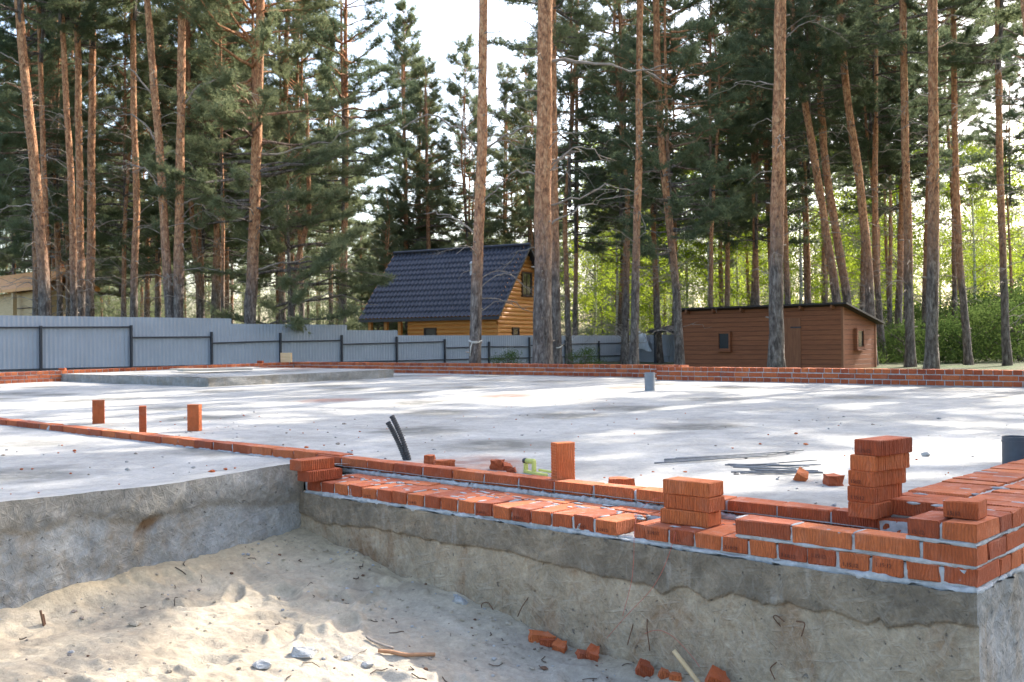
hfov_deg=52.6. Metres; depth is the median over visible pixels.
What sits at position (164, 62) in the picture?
pine tree
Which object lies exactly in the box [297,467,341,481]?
brick
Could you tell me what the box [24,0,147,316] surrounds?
pine tree
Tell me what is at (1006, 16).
pine tree
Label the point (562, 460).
brick
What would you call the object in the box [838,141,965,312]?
birch tree
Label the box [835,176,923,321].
birch tree
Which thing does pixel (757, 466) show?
steel rod
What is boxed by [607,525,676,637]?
red twine
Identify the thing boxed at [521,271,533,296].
window
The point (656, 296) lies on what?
pine tree
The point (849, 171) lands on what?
pine tree
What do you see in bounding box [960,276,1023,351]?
shrub
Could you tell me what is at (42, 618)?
rod end
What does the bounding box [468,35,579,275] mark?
pine tree
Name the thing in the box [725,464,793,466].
steel rod
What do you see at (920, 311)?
shrub
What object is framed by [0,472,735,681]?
sandy ground
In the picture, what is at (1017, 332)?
shrub
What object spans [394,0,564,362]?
pine tree
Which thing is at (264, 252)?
pine tree
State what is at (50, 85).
pine tree
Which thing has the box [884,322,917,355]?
shrub
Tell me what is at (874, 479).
brick
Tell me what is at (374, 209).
pine tree
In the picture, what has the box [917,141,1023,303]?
birch tree
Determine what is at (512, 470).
brick fragment
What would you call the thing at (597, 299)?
birch tree
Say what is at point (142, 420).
brick
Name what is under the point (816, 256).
birch tree
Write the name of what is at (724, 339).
window
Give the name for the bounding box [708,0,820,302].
pine tree
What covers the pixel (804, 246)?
pine tree
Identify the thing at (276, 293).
pine tree
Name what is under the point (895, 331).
shrub
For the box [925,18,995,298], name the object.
pine tree
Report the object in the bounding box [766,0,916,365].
pine tree
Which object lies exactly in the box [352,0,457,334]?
pine tree
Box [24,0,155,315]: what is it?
pine tree
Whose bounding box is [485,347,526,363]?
shrub
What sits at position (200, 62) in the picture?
pine tree
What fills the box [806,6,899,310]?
pine tree
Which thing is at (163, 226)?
pine tree
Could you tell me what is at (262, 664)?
concrete lump
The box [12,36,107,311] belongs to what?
pine tree
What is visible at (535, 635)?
brick fragment
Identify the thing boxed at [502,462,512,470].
brick fragment
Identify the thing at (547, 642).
brick fragment
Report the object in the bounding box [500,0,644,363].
pine tree
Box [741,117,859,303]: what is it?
birch tree
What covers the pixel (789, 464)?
steel rod
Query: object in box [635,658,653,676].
brick fragment
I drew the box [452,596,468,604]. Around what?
concrete lump
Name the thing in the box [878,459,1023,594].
brick wall
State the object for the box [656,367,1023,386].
brick wall
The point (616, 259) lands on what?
birch tree
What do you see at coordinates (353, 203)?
pine tree
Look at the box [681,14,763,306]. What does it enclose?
pine tree
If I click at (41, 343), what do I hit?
metal fence
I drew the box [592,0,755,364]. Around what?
pine tree
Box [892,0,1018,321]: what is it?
pine tree
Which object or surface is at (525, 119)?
pine tree
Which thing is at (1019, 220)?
birch tree
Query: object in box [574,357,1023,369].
ground
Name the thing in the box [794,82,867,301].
pine tree
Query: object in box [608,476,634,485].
brick fragment
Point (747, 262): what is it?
pine tree
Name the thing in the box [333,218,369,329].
pine tree
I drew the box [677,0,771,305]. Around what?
pine tree
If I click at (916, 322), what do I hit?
shrub
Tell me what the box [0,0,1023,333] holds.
sky
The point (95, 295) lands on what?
pine tree
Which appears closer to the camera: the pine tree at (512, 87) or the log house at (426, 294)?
the log house at (426, 294)
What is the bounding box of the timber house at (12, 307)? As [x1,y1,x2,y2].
[0,268,99,315]
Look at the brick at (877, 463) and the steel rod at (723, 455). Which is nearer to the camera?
the brick at (877, 463)
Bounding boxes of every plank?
[170,368,221,369]
[177,368,252,370]
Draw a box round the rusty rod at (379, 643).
[366,636,393,648]
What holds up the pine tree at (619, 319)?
on the ground at (993, 365)
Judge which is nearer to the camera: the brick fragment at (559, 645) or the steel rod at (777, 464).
the brick fragment at (559, 645)
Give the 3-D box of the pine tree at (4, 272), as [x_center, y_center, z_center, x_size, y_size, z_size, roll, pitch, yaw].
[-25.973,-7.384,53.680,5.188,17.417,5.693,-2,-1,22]
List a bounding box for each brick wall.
[0,362,293,383]
[294,362,688,376]
[304,454,999,592]
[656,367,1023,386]
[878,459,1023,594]
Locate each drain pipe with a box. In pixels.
[644,372,654,390]
[1001,435,1023,463]
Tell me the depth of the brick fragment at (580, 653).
4.80 m
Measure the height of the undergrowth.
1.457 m
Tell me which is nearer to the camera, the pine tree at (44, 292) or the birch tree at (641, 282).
the pine tree at (44, 292)
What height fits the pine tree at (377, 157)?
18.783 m
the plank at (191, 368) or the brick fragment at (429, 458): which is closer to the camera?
the brick fragment at (429, 458)
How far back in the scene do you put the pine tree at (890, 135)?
37.89 m
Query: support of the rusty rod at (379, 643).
on the sandy ground at (218, 650)
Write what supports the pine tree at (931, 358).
on the ground at (993, 365)
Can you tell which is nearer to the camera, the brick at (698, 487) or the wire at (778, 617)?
the wire at (778, 617)
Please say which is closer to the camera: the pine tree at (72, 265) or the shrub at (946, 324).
the pine tree at (72, 265)
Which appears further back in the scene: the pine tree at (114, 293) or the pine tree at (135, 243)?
the pine tree at (114, 293)
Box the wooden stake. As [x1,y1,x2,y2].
[672,649,700,681]
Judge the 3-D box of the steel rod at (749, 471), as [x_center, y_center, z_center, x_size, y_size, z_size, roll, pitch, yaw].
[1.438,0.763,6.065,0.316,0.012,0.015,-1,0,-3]
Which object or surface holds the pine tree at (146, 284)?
on the ground at (993, 365)
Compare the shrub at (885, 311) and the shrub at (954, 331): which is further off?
the shrub at (885, 311)
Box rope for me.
[468,340,481,355]
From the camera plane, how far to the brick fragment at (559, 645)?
4.90 m
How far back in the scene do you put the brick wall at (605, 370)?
22.05 m
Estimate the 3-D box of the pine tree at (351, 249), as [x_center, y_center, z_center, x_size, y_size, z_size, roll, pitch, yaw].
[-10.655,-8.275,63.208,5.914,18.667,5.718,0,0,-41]
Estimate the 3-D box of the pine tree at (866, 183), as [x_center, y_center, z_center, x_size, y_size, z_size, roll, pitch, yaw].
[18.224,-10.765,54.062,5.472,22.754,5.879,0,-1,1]
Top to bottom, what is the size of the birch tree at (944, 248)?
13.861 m
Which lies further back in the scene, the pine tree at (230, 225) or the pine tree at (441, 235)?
the pine tree at (441, 235)
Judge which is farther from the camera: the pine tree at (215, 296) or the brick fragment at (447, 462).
the pine tree at (215, 296)
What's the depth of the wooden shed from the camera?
31.34 m
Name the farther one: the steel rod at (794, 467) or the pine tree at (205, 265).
the pine tree at (205, 265)
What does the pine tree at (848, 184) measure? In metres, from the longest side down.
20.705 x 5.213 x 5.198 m
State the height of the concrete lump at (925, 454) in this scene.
0.033 m
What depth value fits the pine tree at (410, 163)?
59.33 m
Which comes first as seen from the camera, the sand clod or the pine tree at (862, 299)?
the sand clod
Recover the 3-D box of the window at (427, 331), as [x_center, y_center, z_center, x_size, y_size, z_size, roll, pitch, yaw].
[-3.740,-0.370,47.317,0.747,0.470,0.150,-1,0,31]
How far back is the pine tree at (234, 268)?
61.45 m
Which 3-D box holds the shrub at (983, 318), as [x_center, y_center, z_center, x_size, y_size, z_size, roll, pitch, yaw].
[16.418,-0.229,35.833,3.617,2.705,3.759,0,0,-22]
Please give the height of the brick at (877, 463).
0.065 m
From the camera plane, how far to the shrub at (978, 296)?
47.87 m
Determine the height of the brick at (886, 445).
0.065 m
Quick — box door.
[784,318,800,367]
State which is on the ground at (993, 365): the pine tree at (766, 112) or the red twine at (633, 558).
the pine tree at (766, 112)
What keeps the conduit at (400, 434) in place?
on the concrete foundation
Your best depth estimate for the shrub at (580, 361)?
27.43 m
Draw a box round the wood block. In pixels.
[280,353,291,361]
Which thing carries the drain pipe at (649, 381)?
on the concrete foundation
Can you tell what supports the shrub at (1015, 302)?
on the ground at (993, 365)
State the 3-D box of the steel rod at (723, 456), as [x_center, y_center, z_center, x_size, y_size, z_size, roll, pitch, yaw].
[1.371,0.760,6.770,0.856,0.019,0.012,0,0,-21]
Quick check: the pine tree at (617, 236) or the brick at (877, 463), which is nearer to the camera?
the brick at (877, 463)
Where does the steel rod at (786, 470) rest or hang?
on the concrete foundation
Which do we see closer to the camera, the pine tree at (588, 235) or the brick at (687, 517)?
the brick at (687, 517)
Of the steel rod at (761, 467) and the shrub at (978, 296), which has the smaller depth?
the steel rod at (761, 467)
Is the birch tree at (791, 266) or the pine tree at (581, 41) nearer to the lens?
the pine tree at (581, 41)
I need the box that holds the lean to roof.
[648,325,673,362]
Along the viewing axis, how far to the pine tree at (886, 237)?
54.42 m
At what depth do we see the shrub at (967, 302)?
54.10 m
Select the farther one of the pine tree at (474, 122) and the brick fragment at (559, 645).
the pine tree at (474, 122)
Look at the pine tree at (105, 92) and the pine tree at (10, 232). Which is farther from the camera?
the pine tree at (10, 232)
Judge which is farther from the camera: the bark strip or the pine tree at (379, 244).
the pine tree at (379, 244)
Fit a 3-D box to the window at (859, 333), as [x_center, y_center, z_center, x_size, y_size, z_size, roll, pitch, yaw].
[10.325,-0.047,30.693,0.150,0.668,0.622,-1,0,43]
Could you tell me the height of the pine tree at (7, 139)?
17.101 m
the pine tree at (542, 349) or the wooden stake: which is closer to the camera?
the wooden stake
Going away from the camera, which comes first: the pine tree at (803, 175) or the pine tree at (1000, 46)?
the pine tree at (1000, 46)
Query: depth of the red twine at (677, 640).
4.52 m
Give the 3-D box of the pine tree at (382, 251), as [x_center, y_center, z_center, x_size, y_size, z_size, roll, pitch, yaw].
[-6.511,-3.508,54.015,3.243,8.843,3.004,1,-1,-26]
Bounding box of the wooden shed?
[671,302,884,368]
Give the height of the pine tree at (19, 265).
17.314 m
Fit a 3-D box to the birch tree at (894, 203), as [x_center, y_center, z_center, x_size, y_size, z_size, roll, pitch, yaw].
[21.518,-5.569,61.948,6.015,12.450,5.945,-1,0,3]
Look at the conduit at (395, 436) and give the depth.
7.07 m
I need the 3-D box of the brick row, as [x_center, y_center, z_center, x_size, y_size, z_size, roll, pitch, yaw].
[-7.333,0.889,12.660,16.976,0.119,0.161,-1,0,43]
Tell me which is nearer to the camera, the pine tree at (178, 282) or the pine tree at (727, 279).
the pine tree at (178, 282)
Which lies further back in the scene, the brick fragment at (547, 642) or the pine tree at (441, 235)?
the pine tree at (441, 235)
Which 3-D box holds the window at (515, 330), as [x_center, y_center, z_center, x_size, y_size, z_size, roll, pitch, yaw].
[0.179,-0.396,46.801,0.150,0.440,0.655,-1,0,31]
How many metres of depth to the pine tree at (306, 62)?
43.70 m
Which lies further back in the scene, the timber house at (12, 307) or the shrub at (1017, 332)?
the timber house at (12, 307)
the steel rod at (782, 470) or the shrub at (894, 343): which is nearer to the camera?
the steel rod at (782, 470)
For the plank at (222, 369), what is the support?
on the concrete platform
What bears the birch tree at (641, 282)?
on the ground at (993, 365)
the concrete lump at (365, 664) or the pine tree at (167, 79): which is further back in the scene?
the pine tree at (167, 79)
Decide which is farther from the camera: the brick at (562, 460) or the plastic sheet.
the plastic sheet
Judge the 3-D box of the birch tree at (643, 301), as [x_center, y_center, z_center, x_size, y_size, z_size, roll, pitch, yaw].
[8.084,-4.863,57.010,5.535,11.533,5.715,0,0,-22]
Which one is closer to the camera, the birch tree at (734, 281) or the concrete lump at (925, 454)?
the concrete lump at (925, 454)
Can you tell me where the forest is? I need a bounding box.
[0,181,1023,340]
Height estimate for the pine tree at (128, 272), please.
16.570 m
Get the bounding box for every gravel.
[0,398,1023,505]
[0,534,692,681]
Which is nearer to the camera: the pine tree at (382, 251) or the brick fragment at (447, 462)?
the brick fragment at (447, 462)
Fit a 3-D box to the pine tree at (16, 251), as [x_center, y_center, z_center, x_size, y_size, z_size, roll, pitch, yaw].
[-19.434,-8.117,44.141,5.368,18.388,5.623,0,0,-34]
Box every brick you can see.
[92,400,104,423]
[139,405,146,431]
[187,404,201,430]
[290,456,333,470]
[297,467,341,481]
[551,441,574,479]
[660,507,720,527]
[663,476,723,497]
[664,493,724,512]
[847,483,901,503]
[848,468,905,487]
[848,500,892,519]
[850,453,909,471]
[854,435,911,456]
[943,497,986,519]
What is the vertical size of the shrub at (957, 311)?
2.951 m
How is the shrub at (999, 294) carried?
on the ground at (993, 365)
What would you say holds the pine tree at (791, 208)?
on the ground at (993, 365)
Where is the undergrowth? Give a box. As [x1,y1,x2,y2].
[877,340,1023,363]
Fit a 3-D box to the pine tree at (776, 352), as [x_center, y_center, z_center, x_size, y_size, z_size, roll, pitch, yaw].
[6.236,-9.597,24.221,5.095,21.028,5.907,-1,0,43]
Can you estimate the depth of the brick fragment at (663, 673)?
4.51 m
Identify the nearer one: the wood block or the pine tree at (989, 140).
the wood block
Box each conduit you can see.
[386,421,406,459]
[389,415,410,459]
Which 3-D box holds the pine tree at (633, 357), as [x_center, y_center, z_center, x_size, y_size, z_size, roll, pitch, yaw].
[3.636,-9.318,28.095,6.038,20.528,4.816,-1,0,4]
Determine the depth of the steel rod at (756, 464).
6.34 m
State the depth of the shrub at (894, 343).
36.83 m
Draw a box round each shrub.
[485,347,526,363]
[567,344,609,363]
[858,300,903,326]
[876,325,923,362]
[877,319,925,362]
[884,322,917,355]
[886,317,952,356]
[892,297,976,340]
[892,303,950,338]
[915,313,990,362]
[919,315,961,353]
[920,318,999,362]
[938,296,1021,346]
[939,290,995,333]
[939,296,990,342]
[943,296,1023,360]
[948,283,1023,333]
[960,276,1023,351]
[969,293,1023,361]
[970,283,1021,328]
[979,280,1023,345]
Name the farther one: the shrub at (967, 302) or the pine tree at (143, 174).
the pine tree at (143, 174)
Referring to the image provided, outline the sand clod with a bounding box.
[128,621,140,626]
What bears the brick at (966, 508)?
on the brick wall at (936, 550)
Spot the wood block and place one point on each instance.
(285, 357)
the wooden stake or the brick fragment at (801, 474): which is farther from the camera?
the brick fragment at (801, 474)
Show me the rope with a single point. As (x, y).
(471, 344)
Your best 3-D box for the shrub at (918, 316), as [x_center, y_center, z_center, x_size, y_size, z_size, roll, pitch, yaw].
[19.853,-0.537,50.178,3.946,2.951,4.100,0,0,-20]
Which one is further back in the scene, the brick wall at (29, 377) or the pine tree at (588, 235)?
the pine tree at (588, 235)
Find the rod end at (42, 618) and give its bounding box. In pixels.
[39,610,44,625]
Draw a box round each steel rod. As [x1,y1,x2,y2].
[654,455,767,463]
[664,451,785,459]
[664,453,776,461]
[675,449,803,457]
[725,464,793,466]
[728,463,809,466]
[730,465,790,469]
[731,470,771,472]
[733,466,795,469]
[734,463,778,465]
[740,471,780,473]
[748,472,822,473]
[749,464,820,466]
[749,468,822,472]
[754,459,816,463]
[756,470,817,470]
[781,466,803,467]
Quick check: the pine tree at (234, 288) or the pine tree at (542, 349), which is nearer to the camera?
the pine tree at (542, 349)
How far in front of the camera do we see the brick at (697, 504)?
4.63 m
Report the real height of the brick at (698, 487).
0.065 m
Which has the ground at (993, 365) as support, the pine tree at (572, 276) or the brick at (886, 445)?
the pine tree at (572, 276)
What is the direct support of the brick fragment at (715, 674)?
on the sandy ground at (218, 650)
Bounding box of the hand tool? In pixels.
[522,458,550,475]
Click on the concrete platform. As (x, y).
(225, 378)
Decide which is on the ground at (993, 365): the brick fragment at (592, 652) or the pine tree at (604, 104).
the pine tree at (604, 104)
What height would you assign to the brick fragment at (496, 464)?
0.076 m
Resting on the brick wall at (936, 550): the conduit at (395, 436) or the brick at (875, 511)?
the brick at (875, 511)
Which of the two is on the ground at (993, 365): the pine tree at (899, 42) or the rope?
the pine tree at (899, 42)
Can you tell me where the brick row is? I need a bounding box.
[0,417,354,467]
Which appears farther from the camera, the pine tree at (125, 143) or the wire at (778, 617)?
the pine tree at (125, 143)
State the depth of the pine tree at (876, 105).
35.90 m
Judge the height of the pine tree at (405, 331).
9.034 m
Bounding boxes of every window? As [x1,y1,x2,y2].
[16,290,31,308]
[424,328,436,334]
[512,327,519,334]
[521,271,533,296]
[715,331,732,351]
[854,328,867,350]
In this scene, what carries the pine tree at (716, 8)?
on the ground at (993, 365)
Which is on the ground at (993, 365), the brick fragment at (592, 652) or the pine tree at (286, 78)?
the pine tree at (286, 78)
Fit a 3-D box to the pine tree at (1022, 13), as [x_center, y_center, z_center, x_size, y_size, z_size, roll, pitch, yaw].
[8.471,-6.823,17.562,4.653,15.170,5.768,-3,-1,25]
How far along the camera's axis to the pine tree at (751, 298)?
52.72 m
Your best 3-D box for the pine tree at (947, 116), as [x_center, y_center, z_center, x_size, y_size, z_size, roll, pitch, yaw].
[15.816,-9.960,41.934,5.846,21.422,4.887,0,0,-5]
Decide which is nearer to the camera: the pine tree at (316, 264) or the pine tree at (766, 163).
the pine tree at (316, 264)
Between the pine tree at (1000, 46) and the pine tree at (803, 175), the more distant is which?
the pine tree at (803, 175)
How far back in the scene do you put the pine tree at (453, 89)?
57.54 m
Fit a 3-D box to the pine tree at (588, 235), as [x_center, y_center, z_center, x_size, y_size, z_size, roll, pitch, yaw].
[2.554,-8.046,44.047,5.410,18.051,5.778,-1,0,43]
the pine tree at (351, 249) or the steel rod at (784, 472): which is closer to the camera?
the steel rod at (784, 472)
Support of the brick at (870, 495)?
on the brick at (875, 511)
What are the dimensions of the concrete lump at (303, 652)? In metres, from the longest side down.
0.112 x 0.106 x 0.052 m
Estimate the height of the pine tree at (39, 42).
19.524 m
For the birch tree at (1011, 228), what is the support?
on the ground at (993, 365)
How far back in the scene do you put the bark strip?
4.67 m
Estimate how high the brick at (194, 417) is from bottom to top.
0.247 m
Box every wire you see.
[647,619,649,650]
[773,615,784,626]
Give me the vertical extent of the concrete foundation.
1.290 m
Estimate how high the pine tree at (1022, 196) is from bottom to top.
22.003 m
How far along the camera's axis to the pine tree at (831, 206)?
35.91 m
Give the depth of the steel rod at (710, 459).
6.72 m
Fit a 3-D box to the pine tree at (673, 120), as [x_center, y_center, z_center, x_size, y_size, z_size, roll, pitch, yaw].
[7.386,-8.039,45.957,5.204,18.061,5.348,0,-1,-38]
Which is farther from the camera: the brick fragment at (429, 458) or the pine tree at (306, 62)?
the pine tree at (306, 62)
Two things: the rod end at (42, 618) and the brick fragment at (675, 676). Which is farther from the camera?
the rod end at (42, 618)
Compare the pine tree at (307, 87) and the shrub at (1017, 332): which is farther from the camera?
the pine tree at (307, 87)
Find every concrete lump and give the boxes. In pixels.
[252,659,271,669]
[290,646,316,658]
[341,655,352,659]
[361,661,373,667]
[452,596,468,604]
[921,452,929,455]
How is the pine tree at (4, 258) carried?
on the ground at (993, 365)
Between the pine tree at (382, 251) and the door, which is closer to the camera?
the door
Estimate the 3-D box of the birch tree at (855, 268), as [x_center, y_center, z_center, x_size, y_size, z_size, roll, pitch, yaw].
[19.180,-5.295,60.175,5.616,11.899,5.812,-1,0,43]
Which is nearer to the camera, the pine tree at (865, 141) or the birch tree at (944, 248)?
the pine tree at (865, 141)
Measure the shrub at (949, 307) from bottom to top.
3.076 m
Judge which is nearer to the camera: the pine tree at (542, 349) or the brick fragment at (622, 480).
the brick fragment at (622, 480)
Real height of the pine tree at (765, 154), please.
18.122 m
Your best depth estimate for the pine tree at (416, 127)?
56.88 m
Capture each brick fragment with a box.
[424,454,435,464]
[434,459,455,466]
[489,459,504,470]
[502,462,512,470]
[506,467,516,472]
[528,629,555,642]
[539,638,555,646]
[552,638,566,652]
[575,649,585,658]
[585,643,599,661]
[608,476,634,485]
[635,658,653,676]
[658,667,669,678]
[669,672,681,681]
[705,664,730,681]
[793,467,808,481]
[822,473,844,485]
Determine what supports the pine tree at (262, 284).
on the ground at (993, 365)
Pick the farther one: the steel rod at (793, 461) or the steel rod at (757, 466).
the steel rod at (793, 461)
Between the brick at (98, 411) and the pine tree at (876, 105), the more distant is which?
the pine tree at (876, 105)
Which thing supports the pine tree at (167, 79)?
on the ground at (993, 365)
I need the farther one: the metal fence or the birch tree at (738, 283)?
the birch tree at (738, 283)
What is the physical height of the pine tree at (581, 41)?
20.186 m
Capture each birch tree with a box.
[558,125,631,334]
[567,169,661,334]
[591,211,677,319]
[597,205,679,329]
[606,173,703,330]
[639,150,735,326]
[656,113,760,307]
[691,209,767,305]
[691,228,768,306]
[740,172,828,305]
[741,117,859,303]
[783,179,855,303]
[803,168,885,302]
[821,165,921,321]
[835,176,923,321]
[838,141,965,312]
[870,121,985,313]
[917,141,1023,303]
[943,187,1022,299]
[963,158,1023,301]
[968,115,1023,293]
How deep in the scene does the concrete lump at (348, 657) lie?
4.65 m
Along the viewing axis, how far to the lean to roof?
41.57 m
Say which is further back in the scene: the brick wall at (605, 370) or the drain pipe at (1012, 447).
the brick wall at (605, 370)
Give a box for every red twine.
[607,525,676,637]
[623,497,661,613]
[645,630,699,666]
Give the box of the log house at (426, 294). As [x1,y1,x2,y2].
[358,243,534,334]
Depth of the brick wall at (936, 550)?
4.66 m
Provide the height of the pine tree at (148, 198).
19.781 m
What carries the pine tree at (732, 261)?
on the ground at (993, 365)
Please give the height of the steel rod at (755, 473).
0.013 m
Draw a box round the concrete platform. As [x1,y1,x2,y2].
[62,367,393,386]
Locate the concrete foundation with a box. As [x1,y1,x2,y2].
[0,373,1023,681]
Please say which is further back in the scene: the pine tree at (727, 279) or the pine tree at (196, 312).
the pine tree at (196, 312)
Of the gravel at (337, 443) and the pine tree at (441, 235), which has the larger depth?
the pine tree at (441, 235)
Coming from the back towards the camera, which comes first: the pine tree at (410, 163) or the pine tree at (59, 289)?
the pine tree at (410, 163)
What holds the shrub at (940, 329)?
on the ground at (993, 365)
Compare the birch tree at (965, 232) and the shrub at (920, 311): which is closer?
the shrub at (920, 311)
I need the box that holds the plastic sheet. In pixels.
[639,331,651,350]
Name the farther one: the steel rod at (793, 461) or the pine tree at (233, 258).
the pine tree at (233, 258)
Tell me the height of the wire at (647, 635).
0.143 m
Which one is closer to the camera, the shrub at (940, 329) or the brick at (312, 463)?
the brick at (312, 463)
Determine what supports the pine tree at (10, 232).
on the ground at (993, 365)
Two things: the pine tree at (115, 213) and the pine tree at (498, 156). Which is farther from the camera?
the pine tree at (498, 156)
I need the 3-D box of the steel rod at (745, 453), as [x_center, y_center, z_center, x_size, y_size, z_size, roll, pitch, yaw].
[1.533,0.756,6.932,0.991,0.020,0.011,0,0,-20]
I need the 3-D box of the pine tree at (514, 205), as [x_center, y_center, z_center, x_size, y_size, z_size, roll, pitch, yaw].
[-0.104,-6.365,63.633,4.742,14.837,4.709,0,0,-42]
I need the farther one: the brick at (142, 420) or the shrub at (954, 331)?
the shrub at (954, 331)
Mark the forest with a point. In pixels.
(115, 303)
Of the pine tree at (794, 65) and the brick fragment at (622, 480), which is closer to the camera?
the brick fragment at (622, 480)
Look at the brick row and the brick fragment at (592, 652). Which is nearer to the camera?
the brick fragment at (592, 652)
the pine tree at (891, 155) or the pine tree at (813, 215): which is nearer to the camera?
the pine tree at (891, 155)
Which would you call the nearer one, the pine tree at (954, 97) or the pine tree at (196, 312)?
the pine tree at (954, 97)
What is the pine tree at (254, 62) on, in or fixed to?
on the ground at (993, 365)
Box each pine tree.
[0,0,86,315]
[0,0,94,315]
[0,0,129,316]
[0,0,143,315]
[0,2,121,315]
[0,2,122,314]
[0,4,119,315]
[0,6,59,302]
[0,12,31,267]
[0,47,34,270]
[0,64,47,275]
[8,67,85,273]
[10,62,105,277]
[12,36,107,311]
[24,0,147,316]
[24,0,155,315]
[48,0,185,316]
[51,53,129,316]
[72,0,204,317]
[74,0,219,316]
[84,0,226,317]
[84,54,171,316]
[85,127,111,309]
[95,22,205,316]
[104,53,162,309]
[106,0,213,317]
[112,50,184,316]
[120,0,260,317]
[127,2,275,313]
[133,0,380,323]
[137,0,250,317]
[137,0,288,317]
[143,26,241,317]
[149,64,244,317]
[167,0,275,318]
[169,34,265,317]
[184,59,274,323]
[184,93,398,337]
[195,49,238,317]
[204,149,265,323]
[209,0,350,323]
[231,3,341,311]
[231,76,278,319]
[234,79,319,323]
[242,106,315,323]
[262,0,418,324]
[263,0,362,323]
[275,16,383,323]
[306,58,379,317]
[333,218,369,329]
[351,204,384,329]
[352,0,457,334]
[356,189,405,329]
[362,203,407,334]
[362,204,405,329]
[379,53,452,248]
[389,55,473,250]
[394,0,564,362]
[402,191,425,330]
[415,207,444,241]
[428,30,516,248]
[436,88,510,246]
[456,61,533,245]
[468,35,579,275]
[482,0,672,363]
[487,0,611,363]
[487,124,527,244]
[490,78,573,271]
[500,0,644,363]
[507,96,582,318]
[513,0,633,334]
[558,0,700,364]
[561,0,690,362]
[570,80,663,334]
[577,0,725,362]
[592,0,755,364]
[599,0,701,364]
[611,58,698,329]
[627,0,722,334]
[644,0,772,306]
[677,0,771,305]
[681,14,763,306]
[681,86,762,304]
[696,3,816,304]
[699,0,832,304]
[706,0,857,367]
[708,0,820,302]
[716,24,765,305]
[721,0,834,303]
[733,0,883,303]
[734,6,815,299]
[755,0,886,304]
[756,3,852,302]
[760,2,845,302]
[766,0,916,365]
[786,19,857,307]
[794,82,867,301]
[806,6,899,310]
[810,0,938,362]
[811,0,927,346]
[812,0,982,366]
[827,1,943,328]
[828,0,977,355]
[830,9,896,311]
[839,0,984,345]
[841,14,926,323]
[859,0,1010,358]
[874,0,1023,364]
[891,0,996,368]
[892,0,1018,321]
[907,0,1023,365]
[914,0,1005,298]
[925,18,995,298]
[932,0,1023,324]
[963,24,1023,296]
[970,0,1023,279]
[971,2,1023,280]
[1007,158,1023,198]
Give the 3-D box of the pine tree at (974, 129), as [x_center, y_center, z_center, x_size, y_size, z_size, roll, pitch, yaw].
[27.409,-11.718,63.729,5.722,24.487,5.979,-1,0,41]
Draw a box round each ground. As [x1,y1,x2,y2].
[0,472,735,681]
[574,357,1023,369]
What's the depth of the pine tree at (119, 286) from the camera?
46.99 m
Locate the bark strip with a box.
[378,649,435,656]
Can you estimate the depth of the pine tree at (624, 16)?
41.79 m
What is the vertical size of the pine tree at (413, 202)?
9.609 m
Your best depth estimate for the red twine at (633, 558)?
4.71 m
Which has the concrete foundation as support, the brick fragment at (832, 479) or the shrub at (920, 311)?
the brick fragment at (832, 479)
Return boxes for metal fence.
[0,315,673,372]
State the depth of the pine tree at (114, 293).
53.92 m
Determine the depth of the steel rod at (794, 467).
6.25 m
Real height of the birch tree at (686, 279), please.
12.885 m
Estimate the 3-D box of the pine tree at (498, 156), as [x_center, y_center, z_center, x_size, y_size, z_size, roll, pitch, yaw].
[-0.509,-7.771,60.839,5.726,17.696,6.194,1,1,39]
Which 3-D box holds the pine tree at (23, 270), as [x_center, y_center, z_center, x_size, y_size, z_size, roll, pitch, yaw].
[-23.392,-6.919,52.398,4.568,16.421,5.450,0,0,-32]
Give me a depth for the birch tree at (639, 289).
63.88 m
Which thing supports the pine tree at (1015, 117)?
on the ground at (993, 365)
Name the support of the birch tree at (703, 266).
on the ground at (993, 365)

